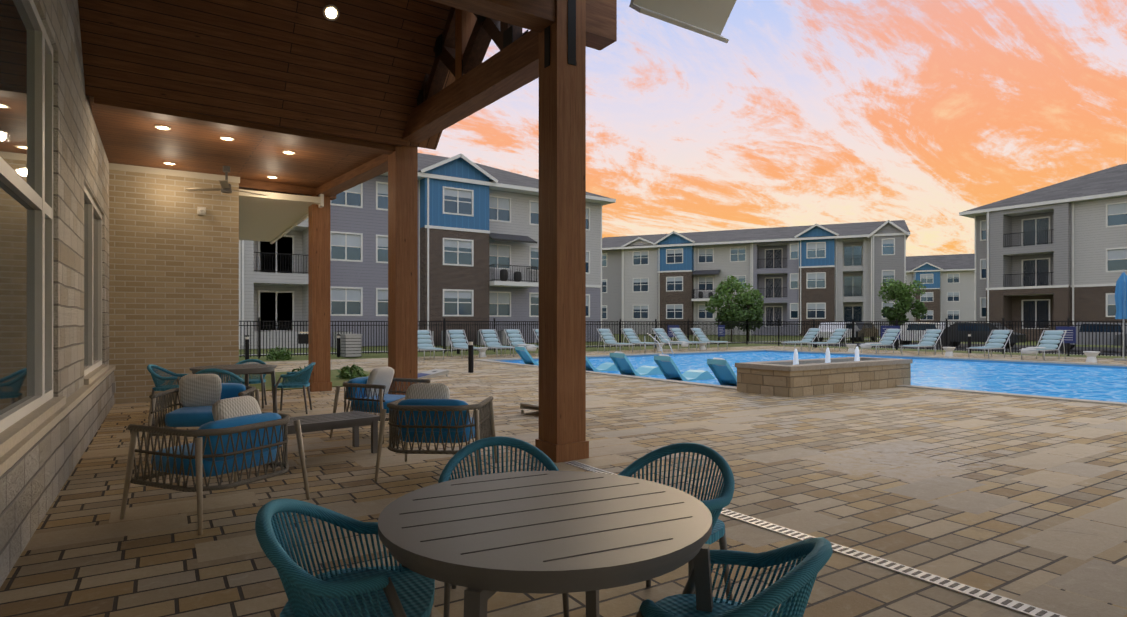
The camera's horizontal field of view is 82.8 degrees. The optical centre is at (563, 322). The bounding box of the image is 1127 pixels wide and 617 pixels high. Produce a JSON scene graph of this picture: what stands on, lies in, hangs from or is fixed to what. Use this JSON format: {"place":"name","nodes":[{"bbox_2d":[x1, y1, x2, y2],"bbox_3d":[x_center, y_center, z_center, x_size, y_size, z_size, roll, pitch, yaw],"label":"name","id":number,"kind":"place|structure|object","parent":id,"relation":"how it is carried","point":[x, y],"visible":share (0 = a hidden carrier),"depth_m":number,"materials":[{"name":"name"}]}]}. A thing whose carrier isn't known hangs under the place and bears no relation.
{"place":"outdoors","nodes":[
{"label":"outdoors","id":0,"kind":"place"},
{"bbox_2d":[89,96,401,187],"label":"porch ceiling","id":1,"kind":"structure","parent":0,"point":[133,140],"depth_m":10.37,"materials":[{"name":"brown wood"}]},
{"bbox_2d":[185,166,267,195],"bbox_3d":[-5.888,-2.541,11.311,1.338,0.460,1.277,0,0,-34],"label":"ceiling fan","id":2,"kind":"object","parent":1,"relation":"hanging from","point":[225,187],"visible":1,"depth_m":11.35,"materials":[{"name":"brown wood"}]},
{"bbox_2d":[155,5,338,178],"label":"recessed ceiling lights","id":3,"kind":"object","parent":1,"relation":"attached to","point":[330,12],"visible":0.96,"depth_m":8.98},
{"bbox_2d":[78,0,454,149],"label":"wooden ceiling","id":4,"kind":"structure","parent":0,"point":[359,69],"depth_m":8.37,"materials":[{"name":"brown wood"}]},
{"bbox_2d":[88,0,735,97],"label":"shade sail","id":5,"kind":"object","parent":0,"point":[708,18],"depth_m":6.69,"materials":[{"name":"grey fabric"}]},
{"bbox_2d":[239,334,1126,365],"bbox_3d":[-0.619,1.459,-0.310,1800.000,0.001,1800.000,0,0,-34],"label":"terrain","id":6,"kind":"structure","parent":0,"point":[369,355],"depth_m":34.22,"materials":[{"name":"green plant"}]},
{"bbox_2d":[0,0,323,586],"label":"brick wall","id":7,"kind":"structure","parent":6,"relation":"on","point":[116,280],"depth_m":7.01,"materials":[{"name":"brick"}]},
{"bbox_2d":[245,335,248,359],"bbox_3d":[-12.073,0.964,24.389,0.160,0.930,0.160,0,0,-34],"label":"bollard light","id":8,"kind":"object","parent":6,"relation":"on","point":[246,347],"visible":0.92,"depth_m":24.33,"materials":[{"name":"black metal"}]},
{"bbox_2d":[266,346,293,360],"bbox_3d":[-10.969,1.211,24.761,1.065,0.575,1.135,0,0,-16],"label":"shrub","id":9,"kind":"object","parent":6,"relation":"on","point":[282,354],"visible":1,"depth_m":24.55,"materials":[{"name":"green plant"}]},
{"bbox_2d":[240,369,369,391],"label":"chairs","id":10,"kind":"object","parent":6,"relation":"on","point":[335,380],"depth_m":15.60,"materials":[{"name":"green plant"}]},
{"bbox_2d":[286,366,305,381],"bbox_3d":[-6.053,1.250,15.004,0.910,0.513,0.890,0,0,-7],"label":"shrub","id":11,"kind":"object","parent":10,"relation":"on","point":[298,369],"visible":0.06,"depth_m":14.98,"materials":[{"name":"green plant"}]},
{"bbox_2d":[336,364,366,378],"bbox_3d":[-5.336,1.281,16.128,0.854,0.457,0.795,0,0,-34],"label":"shrub","id":12,"kind":"object","parent":10,"relation":"on","point":[352,371],"visible":0.94,"depth_m":16.02,"materials":[{"name":"green plant"}]},
{"bbox_2d":[337,334,340,356],"bbox_3d":[-9.246,0.964,26.278,0.160,0.930,0.160,0,0,-34],"label":"bollard light","id":13,"kind":"object","parent":6,"relation":"on","point":[338,345],"visible":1,"depth_m":26.21,"materials":[{"name":"black metal"}]},
{"bbox_2d":[340,334,361,356],"bbox_3d":[-8.692,0.947,26.168,0.700,0.925,0.700,0,0,-34],"label":"air conditioning unit","id":14,"kind":"object","parent":6,"relation":"on","point":[351,345],"visible":1,"depth_m":25.92,"materials":[{"name":"grey metal"}]},
{"bbox_2d":[333,330,510,347],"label":"air conditioning units","id":15,"kind":"object","parent":6,"relation":"on","point":[502,336],"visible":0.17,"depth_m":38.96,"materials":[{"name":"grey metal"}]},
{"bbox_2d":[239,153,615,348],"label":"apartment","id":16,"kind":"structure","parent":6,"relation":"on","point":[478,242],"depth_m":39.73,"materials":[{"name":"grey"}]},
{"bbox_2d":[0,346,1126,616],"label":"paved patio","id":17,"kind":"structure","parent":6,"relation":"on","point":[1022,500],"depth_m":5.24,"materials":[{"name":"beige stone"}]},
{"bbox_2d":[147,364,187,418],"bbox_3d":[-5.971,1.033,9.708,0.594,0.796,0.649,0,0,-11],"label":"chair","id":18,"kind":"object","parent":17,"relation":"on","point":[159,380],"visible":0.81,"depth_m":9.50,"materials":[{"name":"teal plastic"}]},
{"bbox_2d":[144,374,260,460],"bbox_3d":[-3.941,1.004,7.092,0.962,0.854,0.866,0,0,-14],"label":"lounge chair","id":19,"kind":"object","parent":17,"relation":"on","point":[200,395],"visible":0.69,"depth_m":7.08,"materials":[{"name":"blue fabric"}]},
{"bbox_2d":[120,396,309,534],"bbox_3d":[-2.632,1.004,4.899,0.866,0.854,0.962,0,0,24],"label":"lounge chair","id":20,"kind":"object","parent":17,"relation":"on","point":[238,434],"visible":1,"depth_m":4.63,"materials":[{"name":"blue fabric"}]},
{"bbox_2d":[195,368,242,383],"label":"chair","id":21,"kind":"object","parent":17,"relation":"on","point":[228,373],"visible":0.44,"depth_m":8.86,"materials":[{"name":"teal wicker"}]},
{"bbox_2d":[190,364,277,412],"bbox_3d":[-5.109,1.059,9.919,1.200,0.743,1.200,0,0,-34],"label":"dining table","id":22,"kind":"object","parent":17,"relation":"on","point":[246,369],"visible":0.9,"depth_m":9.87,"materials":[{"name":"beige metal"}]},
{"bbox_2d":[225,359,266,408],"bbox_3d":[-5.321,1.033,10.781,0.649,0.796,0.594,0,0,-11],"label":"chair","id":23,"kind":"object","parent":17,"relation":"on","point":[261,380],"visible":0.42,"depth_m":10.88,"materials":[{"name":"teal wicker"}]},
{"bbox_2d":[273,362,315,413],"bbox_3d":[-4.248,1.033,10.131,0.594,0.796,0.649,0,0,-11],"label":"chair","id":24,"kind":"object","parent":17,"relation":"on","point":[303,382],"visible":1,"depth_m":9.95,"materials":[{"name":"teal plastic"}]},
{"bbox_2d":[270,411,380,467],"bbox_3d":[-2.624,1.228,6.830,1.150,0.402,0.580,0,0,-42],"label":"coffee table","id":25,"kind":"object","parent":17,"relation":"on","point":[354,420],"visible":0.69,"depth_m":6.87,"materials":[{"name":"brown wood"}]},
{"bbox_2d":[255,498,434,616],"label":"dining chair","id":26,"kind":"object","parent":17,"relation":"on","point":[387,590],"visible":0.9,"depth_m":2.24,"materials":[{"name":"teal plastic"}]},
{"bbox_2d":[94,0,616,462],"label":"porch timber","id":27,"kind":"object","parent":17,"relation":"on","point":[548,49],"visible":0.88,"depth_m":7.19,"materials":[{"name":"brown wood"}]},
{"bbox_2d":[330,367,430,443],"bbox_3d":[-2.292,1.004,8.134,0.866,0.854,0.962,0,0,26],"label":"lounge chair","id":28,"kind":"object","parent":17,"relation":"on","point":[369,393],"visible":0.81,"depth_m":7.93,"materials":[{"name":"blue fabric"}]},
{"bbox_2d":[418,330,444,359],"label":"chaise","id":29,"kind":"object","parent":17,"relation":"on","point":[423,338],"visible":0.88,"depth_m":25.52,"materials":[{"name":"blue fabric"}]},
{"bbox_2d":[418,369,448,378],"bbox_3d":[-3.664,1.445,16.657,1.198,0.368,0.600,0,0,-44],"label":"cornhole board","id":30,"kind":"object","parent":17,"relation":"on","point":[432,373],"visible":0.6,"depth_m":16.70,"materials":[{"name":"beige wood"}]},
{"bbox_2d":[374,383,496,481],"bbox_3d":[-1.181,1.004,6.110,0.962,0.854,0.866,0,0,4],"label":"lounge chair","id":31,"kind":"object","parent":17,"relation":"on","point":[429,413],"visible":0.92,"depth_m":5.79,"materials":[{"name":"blue fabric"}]},
{"bbox_2d":[446,330,481,357],"bbox_3d":[-4.060,0.872,25.979,0.784,1.120,2.072,0,0,-29],"label":"chaise","id":32,"kind":"object","parent":17,"relation":"on","point":[458,341],"visible":0.88,"depth_m":26.48,"materials":[{"name":"blue fabric"}]},
{"bbox_2d":[468,340,473,372],"bbox_3d":[-2.636,0.964,18.187,0.160,0.930,0.160,0,0,-34],"label":"bollard light","id":33,"kind":"object","parent":17,"relation":"on","point":[470,357],"visible":1,"depth_m":18.14,"materials":[{"name":"black metal"}]},
{"bbox_2d":[477,347,487,356],"bbox_3d":[-3.339,1.234,26.257,0.480,0.390,0.468,0,0,-34],"label":"side table","id":34,"kind":"object","parent":17,"relation":"on","point":[483,351],"visible":0.75,"depth_m":26.13,"materials":[{"name":"white plastic"}]},
{"bbox_2d":[479,329,514,356],"bbox_3d":[-2.804,0.872,26.927,0.784,1.120,2.072,0,0,-30],"label":"chaise","id":35,"kind":"object","parent":17,"relation":"on","point":[491,337],"visible":0.96,"depth_m":27.42,"materials":[{"name":"blue fabric"}]},
{"bbox_2d":[438,436,568,616],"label":"dining chair","id":36,"kind":"object","parent":17,"relation":"on","point":[542,457],"visible":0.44,"depth_m":3.48,"materials":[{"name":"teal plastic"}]},
{"bbox_2d":[504,329,538,355],"bbox_3d":[-1.792,0.872,27.698,0.784,1.120,2.095,0,0,-31],"label":"chaise","id":37,"kind":"object","parent":17,"relation":"on","point":[515,340],"visible":0.85,"depth_m":28.12,"materials":[{"name":"blue fabric"}]},
{"bbox_2d":[533,329,538,342],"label":"chaise","id":38,"kind":"object","parent":17,"relation":"on","point":[537,331],"visible":0.04,"depth_m":29.19,"materials":[{"name":"blue"}]},
{"bbox_2d":[378,471,712,616],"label":"dining table","id":39,"kind":"object","parent":17,"relation":"on","point":[484,538],"visible":0.98,"depth_m":2.12,"materials":[{"name":"beige metal"}]},
{"bbox_2d":[520,403,590,413],"bbox_3d":[-0.045,1.445,10.178,1.198,0.368,0.600,0,0,-44],"label":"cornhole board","id":40,"kind":"object","parent":17,"relation":"on","point":[529,406],"visible":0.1,"depth_m":9.99,"materials":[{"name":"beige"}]},
{"bbox_2d":[597,329,634,351],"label":"chaise","id":41,"kind":"object","parent":17,"relation":"on","point":[607,334],"visible":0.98,"depth_m":31.23,"materials":[{"name":"blue"}]},
{"bbox_2d":[621,328,659,351],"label":"chaise","id":42,"kind":"object","parent":17,"relation":"on","point":[629,333],"visible":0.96,"depth_m":32.23,"materials":[{"name":"blue"}]},
{"bbox_2d":[585,443,734,613],"bbox_3d":[0.511,1.033,3.147,0.649,0.796,0.594,0,0,43],"label":"dining chair","id":43,"kind":"object","parent":17,"relation":"on","point":[715,506],"visible":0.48,"depth_m":3.25,"materials":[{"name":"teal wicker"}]},
{"bbox_2d":[655,343,664,350],"bbox_3d":[4.768,1.234,31.675,0.480,0.390,0.468,0,0,-34],"label":"side table","id":44,"kind":"object","parent":17,"relation":"on","point":[658,346],"visible":0.69,"depth_m":31.55,"materials":[{"name":"white plastic"}]},
{"bbox_2d":[652,328,691,350],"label":"chaise","id":45,"kind":"object","parent":17,"relation":"on","point":[661,332],"visible":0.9,"depth_m":32.55,"materials":[{"name":"blue"}]},
{"bbox_2d":[239,318,1126,358],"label":"pool fence","id":46,"kind":"object","parent":17,"relation":"on","point":[1070,336],"visible":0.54,"depth_m":30.75,"materials":[{"name":"black metal"}]},
{"bbox_2d":[670,328,708,350],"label":"chaise","id":47,"kind":"object","parent":17,"relation":"on","point":[679,333],"visible":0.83,"depth_m":33.45,"materials":[{"name":"blue"}]},
{"bbox_2d":[699,343,705,349],"bbox_3d":[7.262,1.234,33.342,0.480,0.390,0.468,0,0,-34],"label":"side table","id":48,"kind":"object","parent":17,"relation":"on","point":[702,346],"visible":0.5,"depth_m":33.22,"materials":[{"name":"white plastic"}]},
{"bbox_2d":[690,328,729,348],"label":"chaise","id":49,"kind":"object","parent":17,"relation":"on","point":[701,336],"visible":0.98,"depth_m":34.39,"materials":[{"name":"blue"}]},
{"bbox_2d":[635,537,832,616],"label":"dining chair","id":50,"kind":"object","parent":17,"relation":"on","point":[790,591],"visible":0.94,"depth_m":2.04,"materials":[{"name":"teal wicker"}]},
{"bbox_2d":[475,349,1126,405],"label":"pool","id":51,"kind":"structure","parent":17,"relation":"in","point":[1095,383],"depth_m":18.94,"materials":[{"name":"liquid"}]},
{"bbox_2d":[644,333,674,356],"bbox_3d":[4.285,1.014,28.528,0.644,1.053,1.341,0,0,-34],"label":"pool handrail","id":52,"kind":"object","parent":51,"relation":"on","point":[658,343],"visible":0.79,"depth_m":28.72,"materials":[{"name":"silver metal"}]},
{"bbox_3d":[1.814,2.189,19.357,2.900,0.880,12.800,0,0,-34],"label":"pool ledge","id":53,"kind":"object","parent":51,"relation":"in","visible":0},
{"bbox_2d":[515,346,538,364],"bbox_3d":[-0.860,1.385,23.106,1.720,1.109,0.620,0,0,-37],"label":"pool lounger","id":54,"kind":"object","parent":53,"relation":"on","point":[524,354],"visible":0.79,"depth_m":22.79,"materials":[{"name":"teal plastic"}]},
{"bbox_2d":[586,357,618,371],"bbox_3d":[1.143,1.385,20.108,1.720,1.109,0.620,0,0,-31],"label":"pool lounger","id":55,"kind":"object","parent":53,"relation":"on","point":[606,366],"visible":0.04,"depth_m":19.99,"materials":[{"name":"teal plastic"}]},
{"bbox_2d":[610,352,662,375],"bbox_3d":[2.196,1.385,18.534,1.720,1.109,0.620,0,0,-37],"label":"pool lounger","id":56,"kind":"object","parent":53,"relation":"on","point":[621,361],"visible":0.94,"depth_m":18.34,"materials":[{"name":"teal plastic"}]},
{"bbox_2d":[654,354,714,380],"bbox_3d":[3.253,1.385,16.951,1.720,1.109,0.620,0,0,-34],"label":"pool lounger","id":57,"kind":"object","parent":53,"relation":"on","point":[667,366],"visible":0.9,"depth_m":16.79,"materials":[{"name":"teal plastic"}]},
{"bbox_2d":[707,358,736,384],"bbox_3d":[4.311,1.385,15.369,1.720,1.109,0.620,0,0,-31],"label":"pool lounger","id":58,"kind":"object","parent":53,"relation":"on","point":[722,371],"visible":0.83,"depth_m":15.10,"materials":[{"name":"teal plastic"}]},
{"bbox_2d":[781,328,821,349],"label":"chaise","id":59,"kind":"object","parent":17,"relation":"on","point":[809,336],"visible":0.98,"depth_m":33.06,"materials":[{"name":"blue"}]},
{"bbox_2d":[565,461,1065,616],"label":"trench drain","id":60,"kind":"object","parent":17,"relation":"on","point":[1002,601],"visible":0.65,"depth_m":3.67,"materials":[{"name":"white plastic"}]},
{"bbox_2d":[735,346,912,397],"bbox_3d":[5.731,0.989,13.856,4.360,0.880,1.360,0,0,-34],"label":"fountain","id":61,"kind":"object","parent":17,"relation":"on","point":[796,377],"visible":1,"depth_m":13.00,"materials":[{"name":"stone"}]},
{"bbox_2d":[807,328,847,351],"bbox_3d":[13.132,0.872,31.738,2.072,1.120,0.784,0,0,-28],"label":"chaise","id":62,"kind":"object","parent":17,"relation":"on","point":[838,333],"visible":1,"depth_m":31.88,"materials":[{"name":"blue"}]},
{"bbox_2d":[846,344,856,351],"bbox_3d":[13.713,1.234,30.437,0.480,0.390,0.468,0,0,-34],"label":"side table","id":63,"kind":"object","parent":17,"relation":"on","point":[851,347],"visible":0.98,"depth_m":30.31,"materials":[{"name":"white plastic"}]},
{"bbox_2d":[860,329,901,353],"bbox_3d":[14.667,0.872,29.565,2.095,1.120,0.784,0,0,-29],"label":"chaise","id":64,"kind":"object","parent":17,"relation":"on","point":[891,334],"visible":1,"depth_m":29.67,"materials":[{"name":"blue fabric"}]},
{"bbox_2d":[899,329,943,355],"bbox_3d":[15.750,0.872,28.109,2.072,1.120,0.784,0,0,-30],"label":"chaise","id":65,"kind":"object","parent":17,"relation":"on","point":[928,338],"visible":0.98,"depth_m":28.30,"materials":[{"name":"blue fabric"}]},
{"bbox_2d":[943,347,955,356],"bbox_3d":[16.158,1.234,26.778,0.480,0.390,0.468,0,0,-34],"label":"side table","id":66,"kind":"object","parent":17,"relation":"on","point":[949,351],"visible":1,"depth_m":26.65,"materials":[{"name":"white plastic"}]},
{"bbox_2d":[966,330,1012,358],"bbox_3d":[17.295,0.872,25.941,2.072,1.120,0.784,0,0,-31],"label":"chaise","id":67,"kind":"object","parent":17,"relation":"on","point":[998,340],"visible":1,"depth_m":26.14,"materials":[{"name":"blue fabric"}]},
{"bbox_2d":[1019,330,1066,360],"bbox_3d":[18.357,0.872,24.474,2.095,1.120,0.784,0,0,-32],"label":"chaise","id":68,"kind":"object","parent":17,"relation":"on","point":[1052,337],"visible":1,"depth_m":24.63,"materials":[{"name":"blue fabric"}]},
{"bbox_2d":[1083,351,1099,362],"bbox_3d":[18.825,1.234,22.788,0.480,0.390,0.468,0,0,-34],"label":"side table","id":69,"kind":"object","parent":17,"relation":"on","point":[1091,356],"visible":1,"depth_m":22.68,"materials":[{"name":"white plastic"}]},
{"bbox_2d":[1114,270,1126,360],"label":"umbrella","id":70,"kind":"object","parent":17,"relation":"on","point":[1121,297],"visible":1,"depth_m":23.70,"materials":[{"name":"fabric"}]},
{"bbox_2d":[239,338,1118,355],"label":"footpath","id":71,"kind":"structure","parent":6,"relation":"on","point":[693,343],"depth_m":34.03,"materials":[{"name":"concrete"}]},
{"bbox_2d":[705,275,748,340],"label":"tree","id":72,"kind":"object","parent":6,"relation":"on","point":[730,313],"visible":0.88,"depth_m":47.42,"materials":[{"name":"green plant"}]},
{"bbox_2d":[730,280,763,331],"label":"tree","id":73,"kind":"object","parent":6,"relation":"on","point":[748,305],"visible":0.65,"depth_m":49.49,"materials":[{"name":"green plant"}]},
{"bbox_2d":[602,220,909,335],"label":"apartment","id":74,"kind":"structure","parent":6,"relation":"on","point":[832,272],"depth_m":71.33,"materials":[{"name":"grey"}]},
{"bbox_2d":[817,322,858,341],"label":"parked car","id":75,"kind":"object","parent":6,"relation":"on","point":[856,328],"visible":0.31,"depth_m":46.60,"materials":[{"name":"white paint"}]},
{"bbox_2d":[851,322,877,341],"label":"parked car","id":76,"kind":"object","parent":6,"relation":"on","point":[861,332],"visible":0.23,"depth_m":48.24,"materials":[{"name":"grey paint"}]},
{"bbox_2d":[877,277,927,325],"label":"tree","id":77,"kind":"object","parent":6,"relation":"on","point":[900,291],"visible":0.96,"depth_m":47.99,"materials":[{"name":"green plant"}]},
{"bbox_2d":[906,254,974,324],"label":"apartment","id":78,"kind":"structure","parent":6,"relation":"on","point":[948,281],"depth_m":111.32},
{"bbox_2d":[967,333,971,352],"bbox_3d":[18.707,0.964,29.444,0.160,0.930,0.160,0,0,-34],"label":"bollard light","id":79,"kind":"object","parent":6,"relation":"on","point":[969,339],"visible":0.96,"depth_m":29.38,"materials":[{"name":"black metal"}]},
{"bbox_2d":[959,164,1126,340],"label":"apartment","id":80,"kind":"structure","parent":6,"relation":"on","point":[1056,252],"depth_m":48.76,"materials":[{"name":"grey"}]},
{"bbox_2d":[418,0,1126,255],"label":"sky","id":81,"kind":"structure","parent":0,"point":[921,113],"materials":[{"name":"orange"}]},
{"bbox_2d":[817,342,1126,354],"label":"pool deck","id":82,"kind":"structure","parent":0,"point":[1080,349],"depth_m":35.37,"materials":[{"name":"beige concrete"}]},
{"bbox_2d":[892,322,951,345],"bbox_3d":[21.941,0.725,38.822,1.820,1.452,4.400,0,0,-44],"label":"parked car","id":83,"kind":"object","parent":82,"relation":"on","point":[916,331],"visible":0.19,"depth_m":38.37,"materials":[{"name":"white paint"}]},
{"bbox_2d":[933,322,1025,347],"bbox_3d":[23.580,0.725,36.550,1.820,1.452,4.400,0,0,-42],"label":"parked car","id":84,"kind":"object","parent":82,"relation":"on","point":[950,334],"visible":0.42,"depth_m":35.92,"materials":[{"name":"grey paint"}]},
{"bbox_2d":[1043,322,1126,350],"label":"parked car","id":85,"kind":"object","parent":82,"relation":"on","point":[1094,335],"visible":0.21,"depth_m":31.14,"materials":[{"name":"grey paint"}]},
{"bbox_2d":[1115,334,1126,345],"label":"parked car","id":86,"kind":"object","parent":82,"relation":"on","point":[1119,340],"visible":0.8,"depth_m":30.16,"materials":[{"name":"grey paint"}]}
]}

